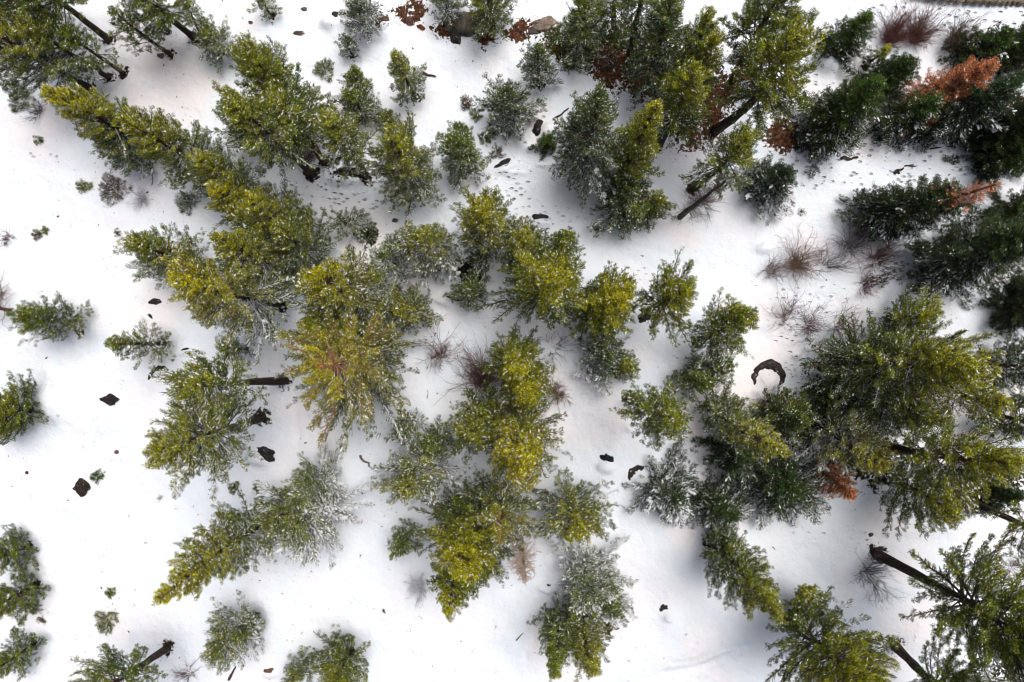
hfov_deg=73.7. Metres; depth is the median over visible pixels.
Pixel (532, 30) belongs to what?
boulder
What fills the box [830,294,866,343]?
willow bush
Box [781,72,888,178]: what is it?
fir tree
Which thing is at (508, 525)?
pine tree
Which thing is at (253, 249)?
pine tree
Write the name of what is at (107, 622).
shrub
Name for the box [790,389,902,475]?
pine tree
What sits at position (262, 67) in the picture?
pine tree
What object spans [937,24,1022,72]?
fir tree
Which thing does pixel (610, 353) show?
pine tree
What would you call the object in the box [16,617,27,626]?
shrub
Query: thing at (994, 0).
road
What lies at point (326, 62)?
shrub
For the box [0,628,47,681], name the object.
pine tree
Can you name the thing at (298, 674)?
pine tree
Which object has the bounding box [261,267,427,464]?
pine tree
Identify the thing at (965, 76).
fir tree
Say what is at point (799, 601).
pine tree
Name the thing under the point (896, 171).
fallen branch
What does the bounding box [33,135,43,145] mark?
shrub
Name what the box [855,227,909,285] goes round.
willow bush
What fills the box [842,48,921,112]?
fir tree
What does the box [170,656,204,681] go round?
willow bush
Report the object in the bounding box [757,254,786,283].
willow bush
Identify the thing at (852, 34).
fir tree
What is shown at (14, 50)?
pine tree
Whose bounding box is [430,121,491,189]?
pine tree
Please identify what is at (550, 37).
shrub
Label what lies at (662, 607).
boulder
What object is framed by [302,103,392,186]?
pine tree
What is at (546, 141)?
fir tree
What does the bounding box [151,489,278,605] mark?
pine tree
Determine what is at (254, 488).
shrub
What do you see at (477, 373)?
willow bush
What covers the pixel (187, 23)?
pine tree
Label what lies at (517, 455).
pine tree
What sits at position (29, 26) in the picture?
pine tree
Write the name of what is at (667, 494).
fir tree
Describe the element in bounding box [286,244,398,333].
pine tree
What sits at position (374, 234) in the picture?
shrub
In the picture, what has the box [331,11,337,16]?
boulder
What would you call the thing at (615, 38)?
shrub
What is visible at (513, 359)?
pine tree
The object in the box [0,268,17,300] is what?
willow bush
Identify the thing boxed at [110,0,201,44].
pine tree
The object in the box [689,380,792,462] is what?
pine tree
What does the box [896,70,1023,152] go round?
fir tree
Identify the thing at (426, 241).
pine tree
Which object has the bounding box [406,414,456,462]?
pine tree
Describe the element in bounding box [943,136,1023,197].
fir tree
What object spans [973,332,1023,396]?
pine tree
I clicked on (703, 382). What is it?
pine tree
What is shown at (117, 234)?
shrub
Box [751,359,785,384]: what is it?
fallen log
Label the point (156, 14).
pine tree
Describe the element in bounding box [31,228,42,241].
shrub
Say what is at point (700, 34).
pine tree
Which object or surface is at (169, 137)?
pine tree
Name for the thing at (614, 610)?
pine tree
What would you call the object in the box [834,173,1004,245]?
fir tree
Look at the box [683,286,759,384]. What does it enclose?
pine tree
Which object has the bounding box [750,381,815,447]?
pine tree
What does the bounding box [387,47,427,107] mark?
pine tree
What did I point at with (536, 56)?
pine tree
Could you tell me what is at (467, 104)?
shrub
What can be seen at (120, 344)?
pine tree
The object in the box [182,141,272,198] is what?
pine tree
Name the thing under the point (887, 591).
willow bush
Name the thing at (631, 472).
boulder
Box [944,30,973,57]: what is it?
shrub
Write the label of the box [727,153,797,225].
fir tree
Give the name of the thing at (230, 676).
fallen branch
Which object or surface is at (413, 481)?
pine tree
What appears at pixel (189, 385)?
pine tree
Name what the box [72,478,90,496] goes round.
boulder
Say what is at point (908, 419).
pine tree
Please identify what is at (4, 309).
dead tree
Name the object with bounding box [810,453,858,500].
fir tree
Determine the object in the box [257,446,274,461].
boulder
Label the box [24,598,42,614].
shrub
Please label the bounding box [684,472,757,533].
fir tree
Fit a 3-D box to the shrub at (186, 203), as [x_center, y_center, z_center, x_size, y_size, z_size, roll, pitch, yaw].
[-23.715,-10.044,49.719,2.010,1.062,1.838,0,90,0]
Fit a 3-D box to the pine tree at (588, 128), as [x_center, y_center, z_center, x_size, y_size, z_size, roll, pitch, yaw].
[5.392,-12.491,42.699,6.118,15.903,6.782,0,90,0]
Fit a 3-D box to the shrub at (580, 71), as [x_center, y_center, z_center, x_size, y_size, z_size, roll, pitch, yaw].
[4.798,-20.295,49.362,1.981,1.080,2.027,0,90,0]
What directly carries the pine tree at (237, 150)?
on the snow ground
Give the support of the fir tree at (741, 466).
on the snow ground
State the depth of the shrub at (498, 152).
49.89 m
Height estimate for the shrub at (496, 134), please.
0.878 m
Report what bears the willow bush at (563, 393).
on the snow ground
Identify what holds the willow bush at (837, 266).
on the snow ground
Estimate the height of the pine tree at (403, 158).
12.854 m
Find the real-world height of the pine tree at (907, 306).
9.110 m
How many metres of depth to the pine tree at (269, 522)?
44.46 m
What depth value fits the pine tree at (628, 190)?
46.19 m
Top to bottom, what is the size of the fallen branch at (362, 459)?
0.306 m
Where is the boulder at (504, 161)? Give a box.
[494,158,510,167]
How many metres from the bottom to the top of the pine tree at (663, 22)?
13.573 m
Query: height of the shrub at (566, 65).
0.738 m
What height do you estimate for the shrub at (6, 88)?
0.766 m
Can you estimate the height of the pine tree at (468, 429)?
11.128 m
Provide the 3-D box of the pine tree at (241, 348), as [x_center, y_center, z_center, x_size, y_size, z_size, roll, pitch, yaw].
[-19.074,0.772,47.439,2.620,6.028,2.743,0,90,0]
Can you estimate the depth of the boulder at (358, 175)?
49.84 m
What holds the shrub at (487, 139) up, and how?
on the snow ground
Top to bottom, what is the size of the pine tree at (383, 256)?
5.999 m
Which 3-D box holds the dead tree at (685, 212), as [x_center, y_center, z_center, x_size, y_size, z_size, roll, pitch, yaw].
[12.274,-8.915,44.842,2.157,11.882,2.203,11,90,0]
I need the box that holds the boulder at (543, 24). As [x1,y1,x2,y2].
[532,16,557,32]
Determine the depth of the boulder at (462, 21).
49.32 m
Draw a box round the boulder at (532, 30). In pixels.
[528,26,538,34]
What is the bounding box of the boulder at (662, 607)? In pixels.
[659,604,667,611]
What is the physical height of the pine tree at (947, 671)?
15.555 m
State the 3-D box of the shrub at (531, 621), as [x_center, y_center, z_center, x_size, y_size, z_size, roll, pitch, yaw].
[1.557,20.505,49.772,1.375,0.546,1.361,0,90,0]
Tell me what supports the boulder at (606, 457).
on the snow ground
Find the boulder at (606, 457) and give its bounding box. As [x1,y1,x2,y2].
[600,453,613,461]
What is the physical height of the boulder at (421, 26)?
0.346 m
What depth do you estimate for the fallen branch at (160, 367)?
49.55 m
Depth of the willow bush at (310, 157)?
49.75 m
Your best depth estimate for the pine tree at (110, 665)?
42.70 m
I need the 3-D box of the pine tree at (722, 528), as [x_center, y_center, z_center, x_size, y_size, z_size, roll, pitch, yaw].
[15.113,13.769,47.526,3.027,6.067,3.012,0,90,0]
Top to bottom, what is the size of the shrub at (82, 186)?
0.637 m
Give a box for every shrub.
[0,75,17,96]
[7,83,35,112]
[9,626,23,640]
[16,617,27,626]
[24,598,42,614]
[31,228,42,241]
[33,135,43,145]
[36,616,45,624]
[40,226,49,234]
[75,178,92,193]
[75,315,83,335]
[89,468,104,484]
[94,611,118,635]
[97,172,132,207]
[104,587,115,599]
[114,228,121,236]
[174,191,200,215]
[227,481,240,495]
[252,480,259,494]
[312,57,334,82]
[354,221,378,244]
[383,233,405,262]
[460,95,475,109]
[467,250,489,278]
[469,107,482,121]
[477,127,495,146]
[487,115,513,139]
[488,143,505,158]
[503,532,542,585]
[526,614,537,628]
[544,26,572,57]
[559,60,574,74]
[565,50,590,74]
[583,18,609,49]
[590,46,617,74]
[605,19,630,51]
[795,372,838,414]
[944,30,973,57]
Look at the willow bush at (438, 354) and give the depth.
48.95 m
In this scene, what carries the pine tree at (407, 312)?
on the snow ground
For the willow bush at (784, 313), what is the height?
3.401 m
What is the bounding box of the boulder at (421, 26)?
[417,24,425,29]
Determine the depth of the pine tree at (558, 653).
44.11 m
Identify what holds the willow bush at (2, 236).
on the snow ground
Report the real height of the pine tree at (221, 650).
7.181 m
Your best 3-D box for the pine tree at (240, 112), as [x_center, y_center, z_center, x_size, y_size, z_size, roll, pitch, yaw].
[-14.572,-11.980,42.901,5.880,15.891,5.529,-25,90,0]
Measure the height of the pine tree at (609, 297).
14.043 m
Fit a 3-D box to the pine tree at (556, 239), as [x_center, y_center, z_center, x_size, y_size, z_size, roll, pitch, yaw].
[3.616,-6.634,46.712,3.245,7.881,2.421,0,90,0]
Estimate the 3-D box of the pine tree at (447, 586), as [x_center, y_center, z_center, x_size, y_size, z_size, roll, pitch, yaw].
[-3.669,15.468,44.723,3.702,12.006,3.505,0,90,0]
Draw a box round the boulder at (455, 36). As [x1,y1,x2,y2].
[449,27,460,44]
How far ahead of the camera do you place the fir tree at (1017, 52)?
48.41 m
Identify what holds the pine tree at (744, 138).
on the snow ground
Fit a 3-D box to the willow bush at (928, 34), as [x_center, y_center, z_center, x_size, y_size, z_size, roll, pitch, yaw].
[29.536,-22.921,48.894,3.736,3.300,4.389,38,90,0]
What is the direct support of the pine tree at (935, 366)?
on the snow ground
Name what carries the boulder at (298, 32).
on the snow ground
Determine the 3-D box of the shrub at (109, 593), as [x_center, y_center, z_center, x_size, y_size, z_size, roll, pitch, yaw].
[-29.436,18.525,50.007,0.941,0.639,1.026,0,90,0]
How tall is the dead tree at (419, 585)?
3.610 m
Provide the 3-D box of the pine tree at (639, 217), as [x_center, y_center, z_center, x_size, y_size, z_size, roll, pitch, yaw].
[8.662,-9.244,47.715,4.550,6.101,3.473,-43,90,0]
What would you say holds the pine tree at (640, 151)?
on the snow ground
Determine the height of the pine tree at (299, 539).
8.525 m
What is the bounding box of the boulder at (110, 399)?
[99,393,118,405]
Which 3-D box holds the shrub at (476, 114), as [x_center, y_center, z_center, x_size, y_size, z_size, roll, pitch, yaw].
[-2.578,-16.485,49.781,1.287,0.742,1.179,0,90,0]
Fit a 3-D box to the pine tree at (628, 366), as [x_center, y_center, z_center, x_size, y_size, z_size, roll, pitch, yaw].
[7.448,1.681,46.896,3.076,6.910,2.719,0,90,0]
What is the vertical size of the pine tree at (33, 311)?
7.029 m
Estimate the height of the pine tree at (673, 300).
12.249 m
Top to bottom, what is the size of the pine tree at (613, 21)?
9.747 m
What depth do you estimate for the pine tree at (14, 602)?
48.18 m
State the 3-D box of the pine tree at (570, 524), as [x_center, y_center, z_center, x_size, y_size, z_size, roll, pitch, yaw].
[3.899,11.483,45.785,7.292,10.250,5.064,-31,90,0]
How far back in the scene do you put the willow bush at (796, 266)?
48.79 m
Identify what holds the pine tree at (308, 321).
on the snow ground
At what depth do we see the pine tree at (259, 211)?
42.83 m
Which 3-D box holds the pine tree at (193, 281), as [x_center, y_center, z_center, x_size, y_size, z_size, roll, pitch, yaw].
[-16.667,-2.826,42.471,6.579,16.339,7.893,-30,90,0]
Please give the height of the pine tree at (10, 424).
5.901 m
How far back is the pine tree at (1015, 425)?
46.93 m
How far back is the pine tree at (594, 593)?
46.15 m
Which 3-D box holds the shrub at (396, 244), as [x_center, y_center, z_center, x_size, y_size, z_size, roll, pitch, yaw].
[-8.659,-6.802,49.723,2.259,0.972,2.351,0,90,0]
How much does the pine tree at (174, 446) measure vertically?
15.440 m
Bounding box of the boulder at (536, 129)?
[532,119,542,135]
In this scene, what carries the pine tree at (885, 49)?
on the snow ground
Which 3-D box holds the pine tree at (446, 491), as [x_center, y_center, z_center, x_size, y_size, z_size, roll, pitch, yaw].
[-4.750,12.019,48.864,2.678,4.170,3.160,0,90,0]
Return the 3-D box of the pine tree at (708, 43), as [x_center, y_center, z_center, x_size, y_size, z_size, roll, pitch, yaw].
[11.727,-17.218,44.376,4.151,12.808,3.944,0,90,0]
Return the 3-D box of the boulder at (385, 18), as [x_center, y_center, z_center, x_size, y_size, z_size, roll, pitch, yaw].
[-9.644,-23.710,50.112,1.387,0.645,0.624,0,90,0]
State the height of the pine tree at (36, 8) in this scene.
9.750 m
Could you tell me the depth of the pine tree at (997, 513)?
40.61 m
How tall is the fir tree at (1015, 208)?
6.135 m
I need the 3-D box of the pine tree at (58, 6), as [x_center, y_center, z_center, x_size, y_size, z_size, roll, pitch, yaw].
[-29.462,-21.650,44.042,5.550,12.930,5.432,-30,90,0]
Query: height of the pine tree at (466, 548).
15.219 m
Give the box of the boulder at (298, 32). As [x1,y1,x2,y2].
[293,31,304,34]
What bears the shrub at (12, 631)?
on the snow ground
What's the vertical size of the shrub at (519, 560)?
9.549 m
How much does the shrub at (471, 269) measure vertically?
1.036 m
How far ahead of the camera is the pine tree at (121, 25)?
45.11 m
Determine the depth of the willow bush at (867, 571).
48.97 m
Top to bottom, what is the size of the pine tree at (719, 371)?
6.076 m
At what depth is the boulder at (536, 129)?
49.55 m
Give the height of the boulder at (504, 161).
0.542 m
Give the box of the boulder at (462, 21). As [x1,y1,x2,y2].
[442,11,489,36]
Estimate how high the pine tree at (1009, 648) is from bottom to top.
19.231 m
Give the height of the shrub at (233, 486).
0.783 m
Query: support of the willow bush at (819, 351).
on the snow ground
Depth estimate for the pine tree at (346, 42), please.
48.34 m
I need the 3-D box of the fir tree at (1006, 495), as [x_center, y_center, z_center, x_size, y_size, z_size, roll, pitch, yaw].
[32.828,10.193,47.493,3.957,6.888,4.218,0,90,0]
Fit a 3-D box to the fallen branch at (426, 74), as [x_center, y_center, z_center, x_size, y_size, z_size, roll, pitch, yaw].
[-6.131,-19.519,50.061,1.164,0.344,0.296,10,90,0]
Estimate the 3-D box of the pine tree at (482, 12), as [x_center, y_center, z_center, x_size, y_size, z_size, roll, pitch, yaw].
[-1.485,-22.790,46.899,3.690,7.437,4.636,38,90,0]
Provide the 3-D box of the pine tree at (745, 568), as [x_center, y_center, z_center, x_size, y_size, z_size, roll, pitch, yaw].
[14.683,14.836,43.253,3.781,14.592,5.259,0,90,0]
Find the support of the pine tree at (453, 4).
on the snow ground
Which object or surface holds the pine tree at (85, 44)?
on the snow ground
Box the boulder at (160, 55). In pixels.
[157,53,163,58]
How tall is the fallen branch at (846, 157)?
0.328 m
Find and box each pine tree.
[0,0,56,22]
[0,0,77,48]
[0,0,109,110]
[0,0,112,44]
[0,368,58,445]
[0,523,39,580]
[0,561,50,620]
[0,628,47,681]
[3,8,111,79]
[5,289,93,346]
[40,83,171,184]
[51,19,125,74]
[68,643,171,681]
[91,114,153,177]
[103,319,176,372]
[106,4,172,57]
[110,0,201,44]
[113,221,221,297]
[118,105,234,200]
[129,0,170,31]
[141,384,266,500]
[148,341,288,428]
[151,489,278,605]
[159,243,297,364]
[166,0,205,40]
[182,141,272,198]
[192,12,236,73]
[198,590,265,675]
[201,171,272,237]
[206,77,316,187]
[207,219,311,308]
[213,95,267,156]
[216,335,255,369]
[228,31,346,162]
[228,44,246,76]
[228,182,330,260]
[229,610,265,646]
[247,0,282,20]
[247,469,375,571]
[250,468,325,536]
[259,82,330,166]
[261,206,345,288]
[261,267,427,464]
[279,648,320,681]
[281,433,342,516]
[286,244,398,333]
[298,624,370,681]
[300,302,367,347]
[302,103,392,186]
[322,205,375,257]
[329,83,387,130]
[333,28,360,60]
[336,63,373,97]
[338,0,388,48]
[366,108,447,226]
[367,233,409,283]
[370,435,476,505]
[375,108,405,135]
[379,218,469,286]
[383,407,430,449]
[385,282,443,335]
[386,518,429,561]
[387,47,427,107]
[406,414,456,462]
[407,478,517,586]
[425,550,480,621]
[427,0,468,26]
[427,487,462,526]
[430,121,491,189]
[432,380,521,464]
[442,267,493,312]
[446,120,474,141]
[449,183,524,274]
[455,468,544,555]
[466,0,518,41]
[468,376,572,498]
[469,548,510,587]
[471,72,547,145]
[473,228,601,332]
[475,324,553,397]
[495,216,548,271]
[498,357,555,409]
[516,42,563,90]
[527,466,625,551]
[530,591,578,681]
[545,226,585,260]
[545,535,637,615]
[548,79,636,205]
[551,0,611,71]
[553,587,613,681]
[564,260,637,347]
[572,329,634,398]
[586,171,652,239]
[589,576,638,630]
[590,0,636,37]
[601,348,640,383]
[602,185,667,233]
[605,98,664,196]
[608,378,694,451]
[614,0,662,56]
[620,0,691,111]
[631,246,698,346]
[633,188,676,233]
[640,57,714,148]
[652,4,719,123]
[662,28,726,110]
[665,357,721,402]
[677,114,763,200]
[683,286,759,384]
[683,349,738,386]
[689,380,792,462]
[699,523,787,624]
[704,521,746,558]
[709,12,832,139]
[713,0,819,87]
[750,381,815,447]
[765,585,900,681]
[779,583,837,634]
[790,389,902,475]
[800,301,1004,417]
[825,360,958,444]
[858,415,1023,513]
[864,43,891,67]
[868,279,947,341]
[870,454,969,541]
[871,517,1023,681]
[890,635,1008,681]
[929,377,1016,424]
[943,492,1023,567]
[965,380,1023,443]
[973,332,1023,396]
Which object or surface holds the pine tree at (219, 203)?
on the snow ground
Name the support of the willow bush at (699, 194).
on the snow ground
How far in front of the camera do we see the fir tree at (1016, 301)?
48.55 m
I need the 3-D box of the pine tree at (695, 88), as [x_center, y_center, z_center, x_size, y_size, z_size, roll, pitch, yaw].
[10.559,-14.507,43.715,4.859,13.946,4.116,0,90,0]
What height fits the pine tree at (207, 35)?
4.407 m
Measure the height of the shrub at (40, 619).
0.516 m
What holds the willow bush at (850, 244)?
on the snow ground
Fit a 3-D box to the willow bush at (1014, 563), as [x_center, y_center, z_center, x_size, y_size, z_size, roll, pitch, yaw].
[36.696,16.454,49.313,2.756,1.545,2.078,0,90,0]
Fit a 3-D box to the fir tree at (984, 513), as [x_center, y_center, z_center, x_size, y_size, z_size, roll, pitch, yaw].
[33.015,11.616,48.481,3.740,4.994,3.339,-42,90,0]
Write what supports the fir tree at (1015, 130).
on the snow ground
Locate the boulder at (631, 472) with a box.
[627,465,645,479]
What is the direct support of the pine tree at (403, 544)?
on the snow ground
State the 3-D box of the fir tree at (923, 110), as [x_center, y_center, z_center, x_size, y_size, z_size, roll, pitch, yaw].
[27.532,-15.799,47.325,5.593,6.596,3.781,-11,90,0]
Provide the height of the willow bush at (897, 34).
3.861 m
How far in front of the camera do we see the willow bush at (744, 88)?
49.32 m
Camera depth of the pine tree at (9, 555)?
48.35 m
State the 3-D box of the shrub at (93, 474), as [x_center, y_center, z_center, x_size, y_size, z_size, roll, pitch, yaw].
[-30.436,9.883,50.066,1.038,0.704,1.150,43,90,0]
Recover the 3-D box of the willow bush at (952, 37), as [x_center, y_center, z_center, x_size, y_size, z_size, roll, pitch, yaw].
[32.197,-22.029,48.655,3.992,3.379,3.619,0,90,0]
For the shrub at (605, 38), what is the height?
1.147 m
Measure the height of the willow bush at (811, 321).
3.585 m
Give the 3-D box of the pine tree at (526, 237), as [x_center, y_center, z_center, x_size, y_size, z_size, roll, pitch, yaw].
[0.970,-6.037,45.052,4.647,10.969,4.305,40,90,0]
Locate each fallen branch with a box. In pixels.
[148,365,168,379]
[228,666,235,680]
[359,455,370,466]
[422,71,435,76]
[840,155,858,160]
[893,167,903,173]
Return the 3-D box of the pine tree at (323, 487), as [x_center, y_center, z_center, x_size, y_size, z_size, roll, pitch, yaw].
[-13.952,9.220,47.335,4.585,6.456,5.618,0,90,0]
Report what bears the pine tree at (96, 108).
on the snow ground
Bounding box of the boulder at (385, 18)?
[375,16,389,20]
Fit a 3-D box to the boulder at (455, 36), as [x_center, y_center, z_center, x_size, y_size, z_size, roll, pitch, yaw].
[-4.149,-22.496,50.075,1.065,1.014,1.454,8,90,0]
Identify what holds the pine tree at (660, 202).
on the snow ground
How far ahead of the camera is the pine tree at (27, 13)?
46.57 m
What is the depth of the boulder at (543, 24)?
49.46 m
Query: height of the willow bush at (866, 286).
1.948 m
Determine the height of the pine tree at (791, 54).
16.757 m
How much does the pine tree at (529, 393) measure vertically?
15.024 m
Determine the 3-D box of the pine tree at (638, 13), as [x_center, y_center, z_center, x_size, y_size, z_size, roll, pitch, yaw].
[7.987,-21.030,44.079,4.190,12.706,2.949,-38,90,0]
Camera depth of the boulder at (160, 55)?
49.63 m
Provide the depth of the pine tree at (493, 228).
43.22 m
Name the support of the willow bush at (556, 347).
on the snow ground
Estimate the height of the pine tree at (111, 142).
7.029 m
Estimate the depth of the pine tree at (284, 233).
44.09 m
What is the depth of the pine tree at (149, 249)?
43.34 m
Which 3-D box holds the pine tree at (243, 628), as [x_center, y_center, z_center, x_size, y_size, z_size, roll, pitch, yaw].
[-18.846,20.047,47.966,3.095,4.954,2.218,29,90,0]
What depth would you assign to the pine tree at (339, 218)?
48.15 m
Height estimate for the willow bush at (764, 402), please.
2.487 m
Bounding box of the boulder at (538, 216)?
[532,213,548,219]
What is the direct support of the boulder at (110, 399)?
on the snow ground
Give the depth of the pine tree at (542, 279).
39.67 m
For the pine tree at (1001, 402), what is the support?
on the snow ground
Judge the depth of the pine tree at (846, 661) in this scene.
40.98 m
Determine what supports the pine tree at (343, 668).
on the snow ground
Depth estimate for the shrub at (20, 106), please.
49.87 m
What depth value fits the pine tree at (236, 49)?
47.46 m
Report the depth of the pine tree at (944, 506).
44.80 m
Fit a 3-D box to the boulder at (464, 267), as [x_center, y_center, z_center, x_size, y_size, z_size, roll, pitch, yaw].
[-3.216,-5.459,49.956,1.839,1.381,1.833,-30,90,0]
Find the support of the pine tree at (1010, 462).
on the snow ground
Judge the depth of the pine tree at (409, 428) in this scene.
47.36 m
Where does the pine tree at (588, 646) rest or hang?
on the snow ground
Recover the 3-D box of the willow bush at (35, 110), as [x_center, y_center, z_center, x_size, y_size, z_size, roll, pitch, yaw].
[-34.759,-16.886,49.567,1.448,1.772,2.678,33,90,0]
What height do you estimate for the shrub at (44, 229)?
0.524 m
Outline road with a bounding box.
[935,0,1023,1]
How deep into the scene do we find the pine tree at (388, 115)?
47.88 m
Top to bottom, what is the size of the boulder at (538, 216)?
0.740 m
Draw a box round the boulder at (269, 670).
[263,668,273,672]
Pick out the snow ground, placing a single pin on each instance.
(124, 524)
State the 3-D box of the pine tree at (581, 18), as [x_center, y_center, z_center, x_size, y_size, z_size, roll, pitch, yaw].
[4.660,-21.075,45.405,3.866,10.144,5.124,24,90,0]
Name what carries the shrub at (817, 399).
on the snow ground
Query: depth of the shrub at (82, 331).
49.69 m
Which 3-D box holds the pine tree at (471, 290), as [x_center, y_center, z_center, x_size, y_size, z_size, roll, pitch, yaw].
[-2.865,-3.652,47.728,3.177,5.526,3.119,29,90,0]
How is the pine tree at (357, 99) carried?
on the snow ground
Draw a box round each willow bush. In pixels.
[0,229,14,246]
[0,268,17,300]
[21,97,43,122]
[123,183,152,210]
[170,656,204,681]
[282,139,327,166]
[413,314,466,372]
[436,329,502,402]
[534,330,579,372]
[548,369,574,420]
[680,177,733,226]
[728,80,752,100]
[744,380,799,423]
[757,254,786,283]
[758,279,812,333]
[765,217,834,289]
[792,294,841,342]
[800,334,829,362]
[813,231,867,273]
[823,214,882,267]
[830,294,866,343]
[850,545,900,601]
[853,261,883,301]
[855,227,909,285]
[863,573,910,612]
[873,0,933,48]
[901,0,957,52]
[940,2,996,55]
[1006,556,1023,573]
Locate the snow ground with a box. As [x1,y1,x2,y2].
[0,0,1023,681]
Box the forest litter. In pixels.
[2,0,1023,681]
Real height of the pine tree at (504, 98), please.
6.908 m
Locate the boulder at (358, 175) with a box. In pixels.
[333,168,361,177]
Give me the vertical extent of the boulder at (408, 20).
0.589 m
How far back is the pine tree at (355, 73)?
47.58 m
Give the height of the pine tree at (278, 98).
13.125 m
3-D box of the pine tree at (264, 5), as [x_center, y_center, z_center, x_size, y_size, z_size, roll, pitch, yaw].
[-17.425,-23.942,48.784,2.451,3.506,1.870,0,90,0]
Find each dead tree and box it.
[0,291,11,326]
[403,574,433,607]
[672,171,731,224]
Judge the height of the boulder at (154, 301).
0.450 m
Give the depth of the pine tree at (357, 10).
47.78 m
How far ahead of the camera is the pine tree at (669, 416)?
39.50 m
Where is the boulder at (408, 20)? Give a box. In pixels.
[404,16,413,24]
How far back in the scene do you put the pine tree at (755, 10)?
40.50 m
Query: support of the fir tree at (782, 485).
on the snow ground
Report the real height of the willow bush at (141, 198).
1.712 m
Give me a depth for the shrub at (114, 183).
49.59 m
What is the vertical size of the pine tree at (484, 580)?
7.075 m
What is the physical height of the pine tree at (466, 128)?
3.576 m
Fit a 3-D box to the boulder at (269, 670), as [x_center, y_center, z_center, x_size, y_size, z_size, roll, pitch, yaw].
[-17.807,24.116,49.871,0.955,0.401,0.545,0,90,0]
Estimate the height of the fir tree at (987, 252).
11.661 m
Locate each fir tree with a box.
[528,130,556,161]
[622,440,699,528]
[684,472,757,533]
[690,410,767,493]
[723,442,840,530]
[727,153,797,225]
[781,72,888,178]
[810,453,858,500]
[812,9,877,71]
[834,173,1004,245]
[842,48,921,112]
[863,88,944,147]
[866,202,1023,309]
[889,55,1000,136]
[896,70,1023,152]
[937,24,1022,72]
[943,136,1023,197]
[949,93,1023,180]
[950,487,1004,524]
[954,461,1023,512]
[973,182,1023,227]
[978,264,1023,340]
[986,20,1023,81]
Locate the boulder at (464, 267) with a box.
[457,256,478,279]
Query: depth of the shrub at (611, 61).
49.35 m
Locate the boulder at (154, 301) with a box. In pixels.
[148,298,161,304]

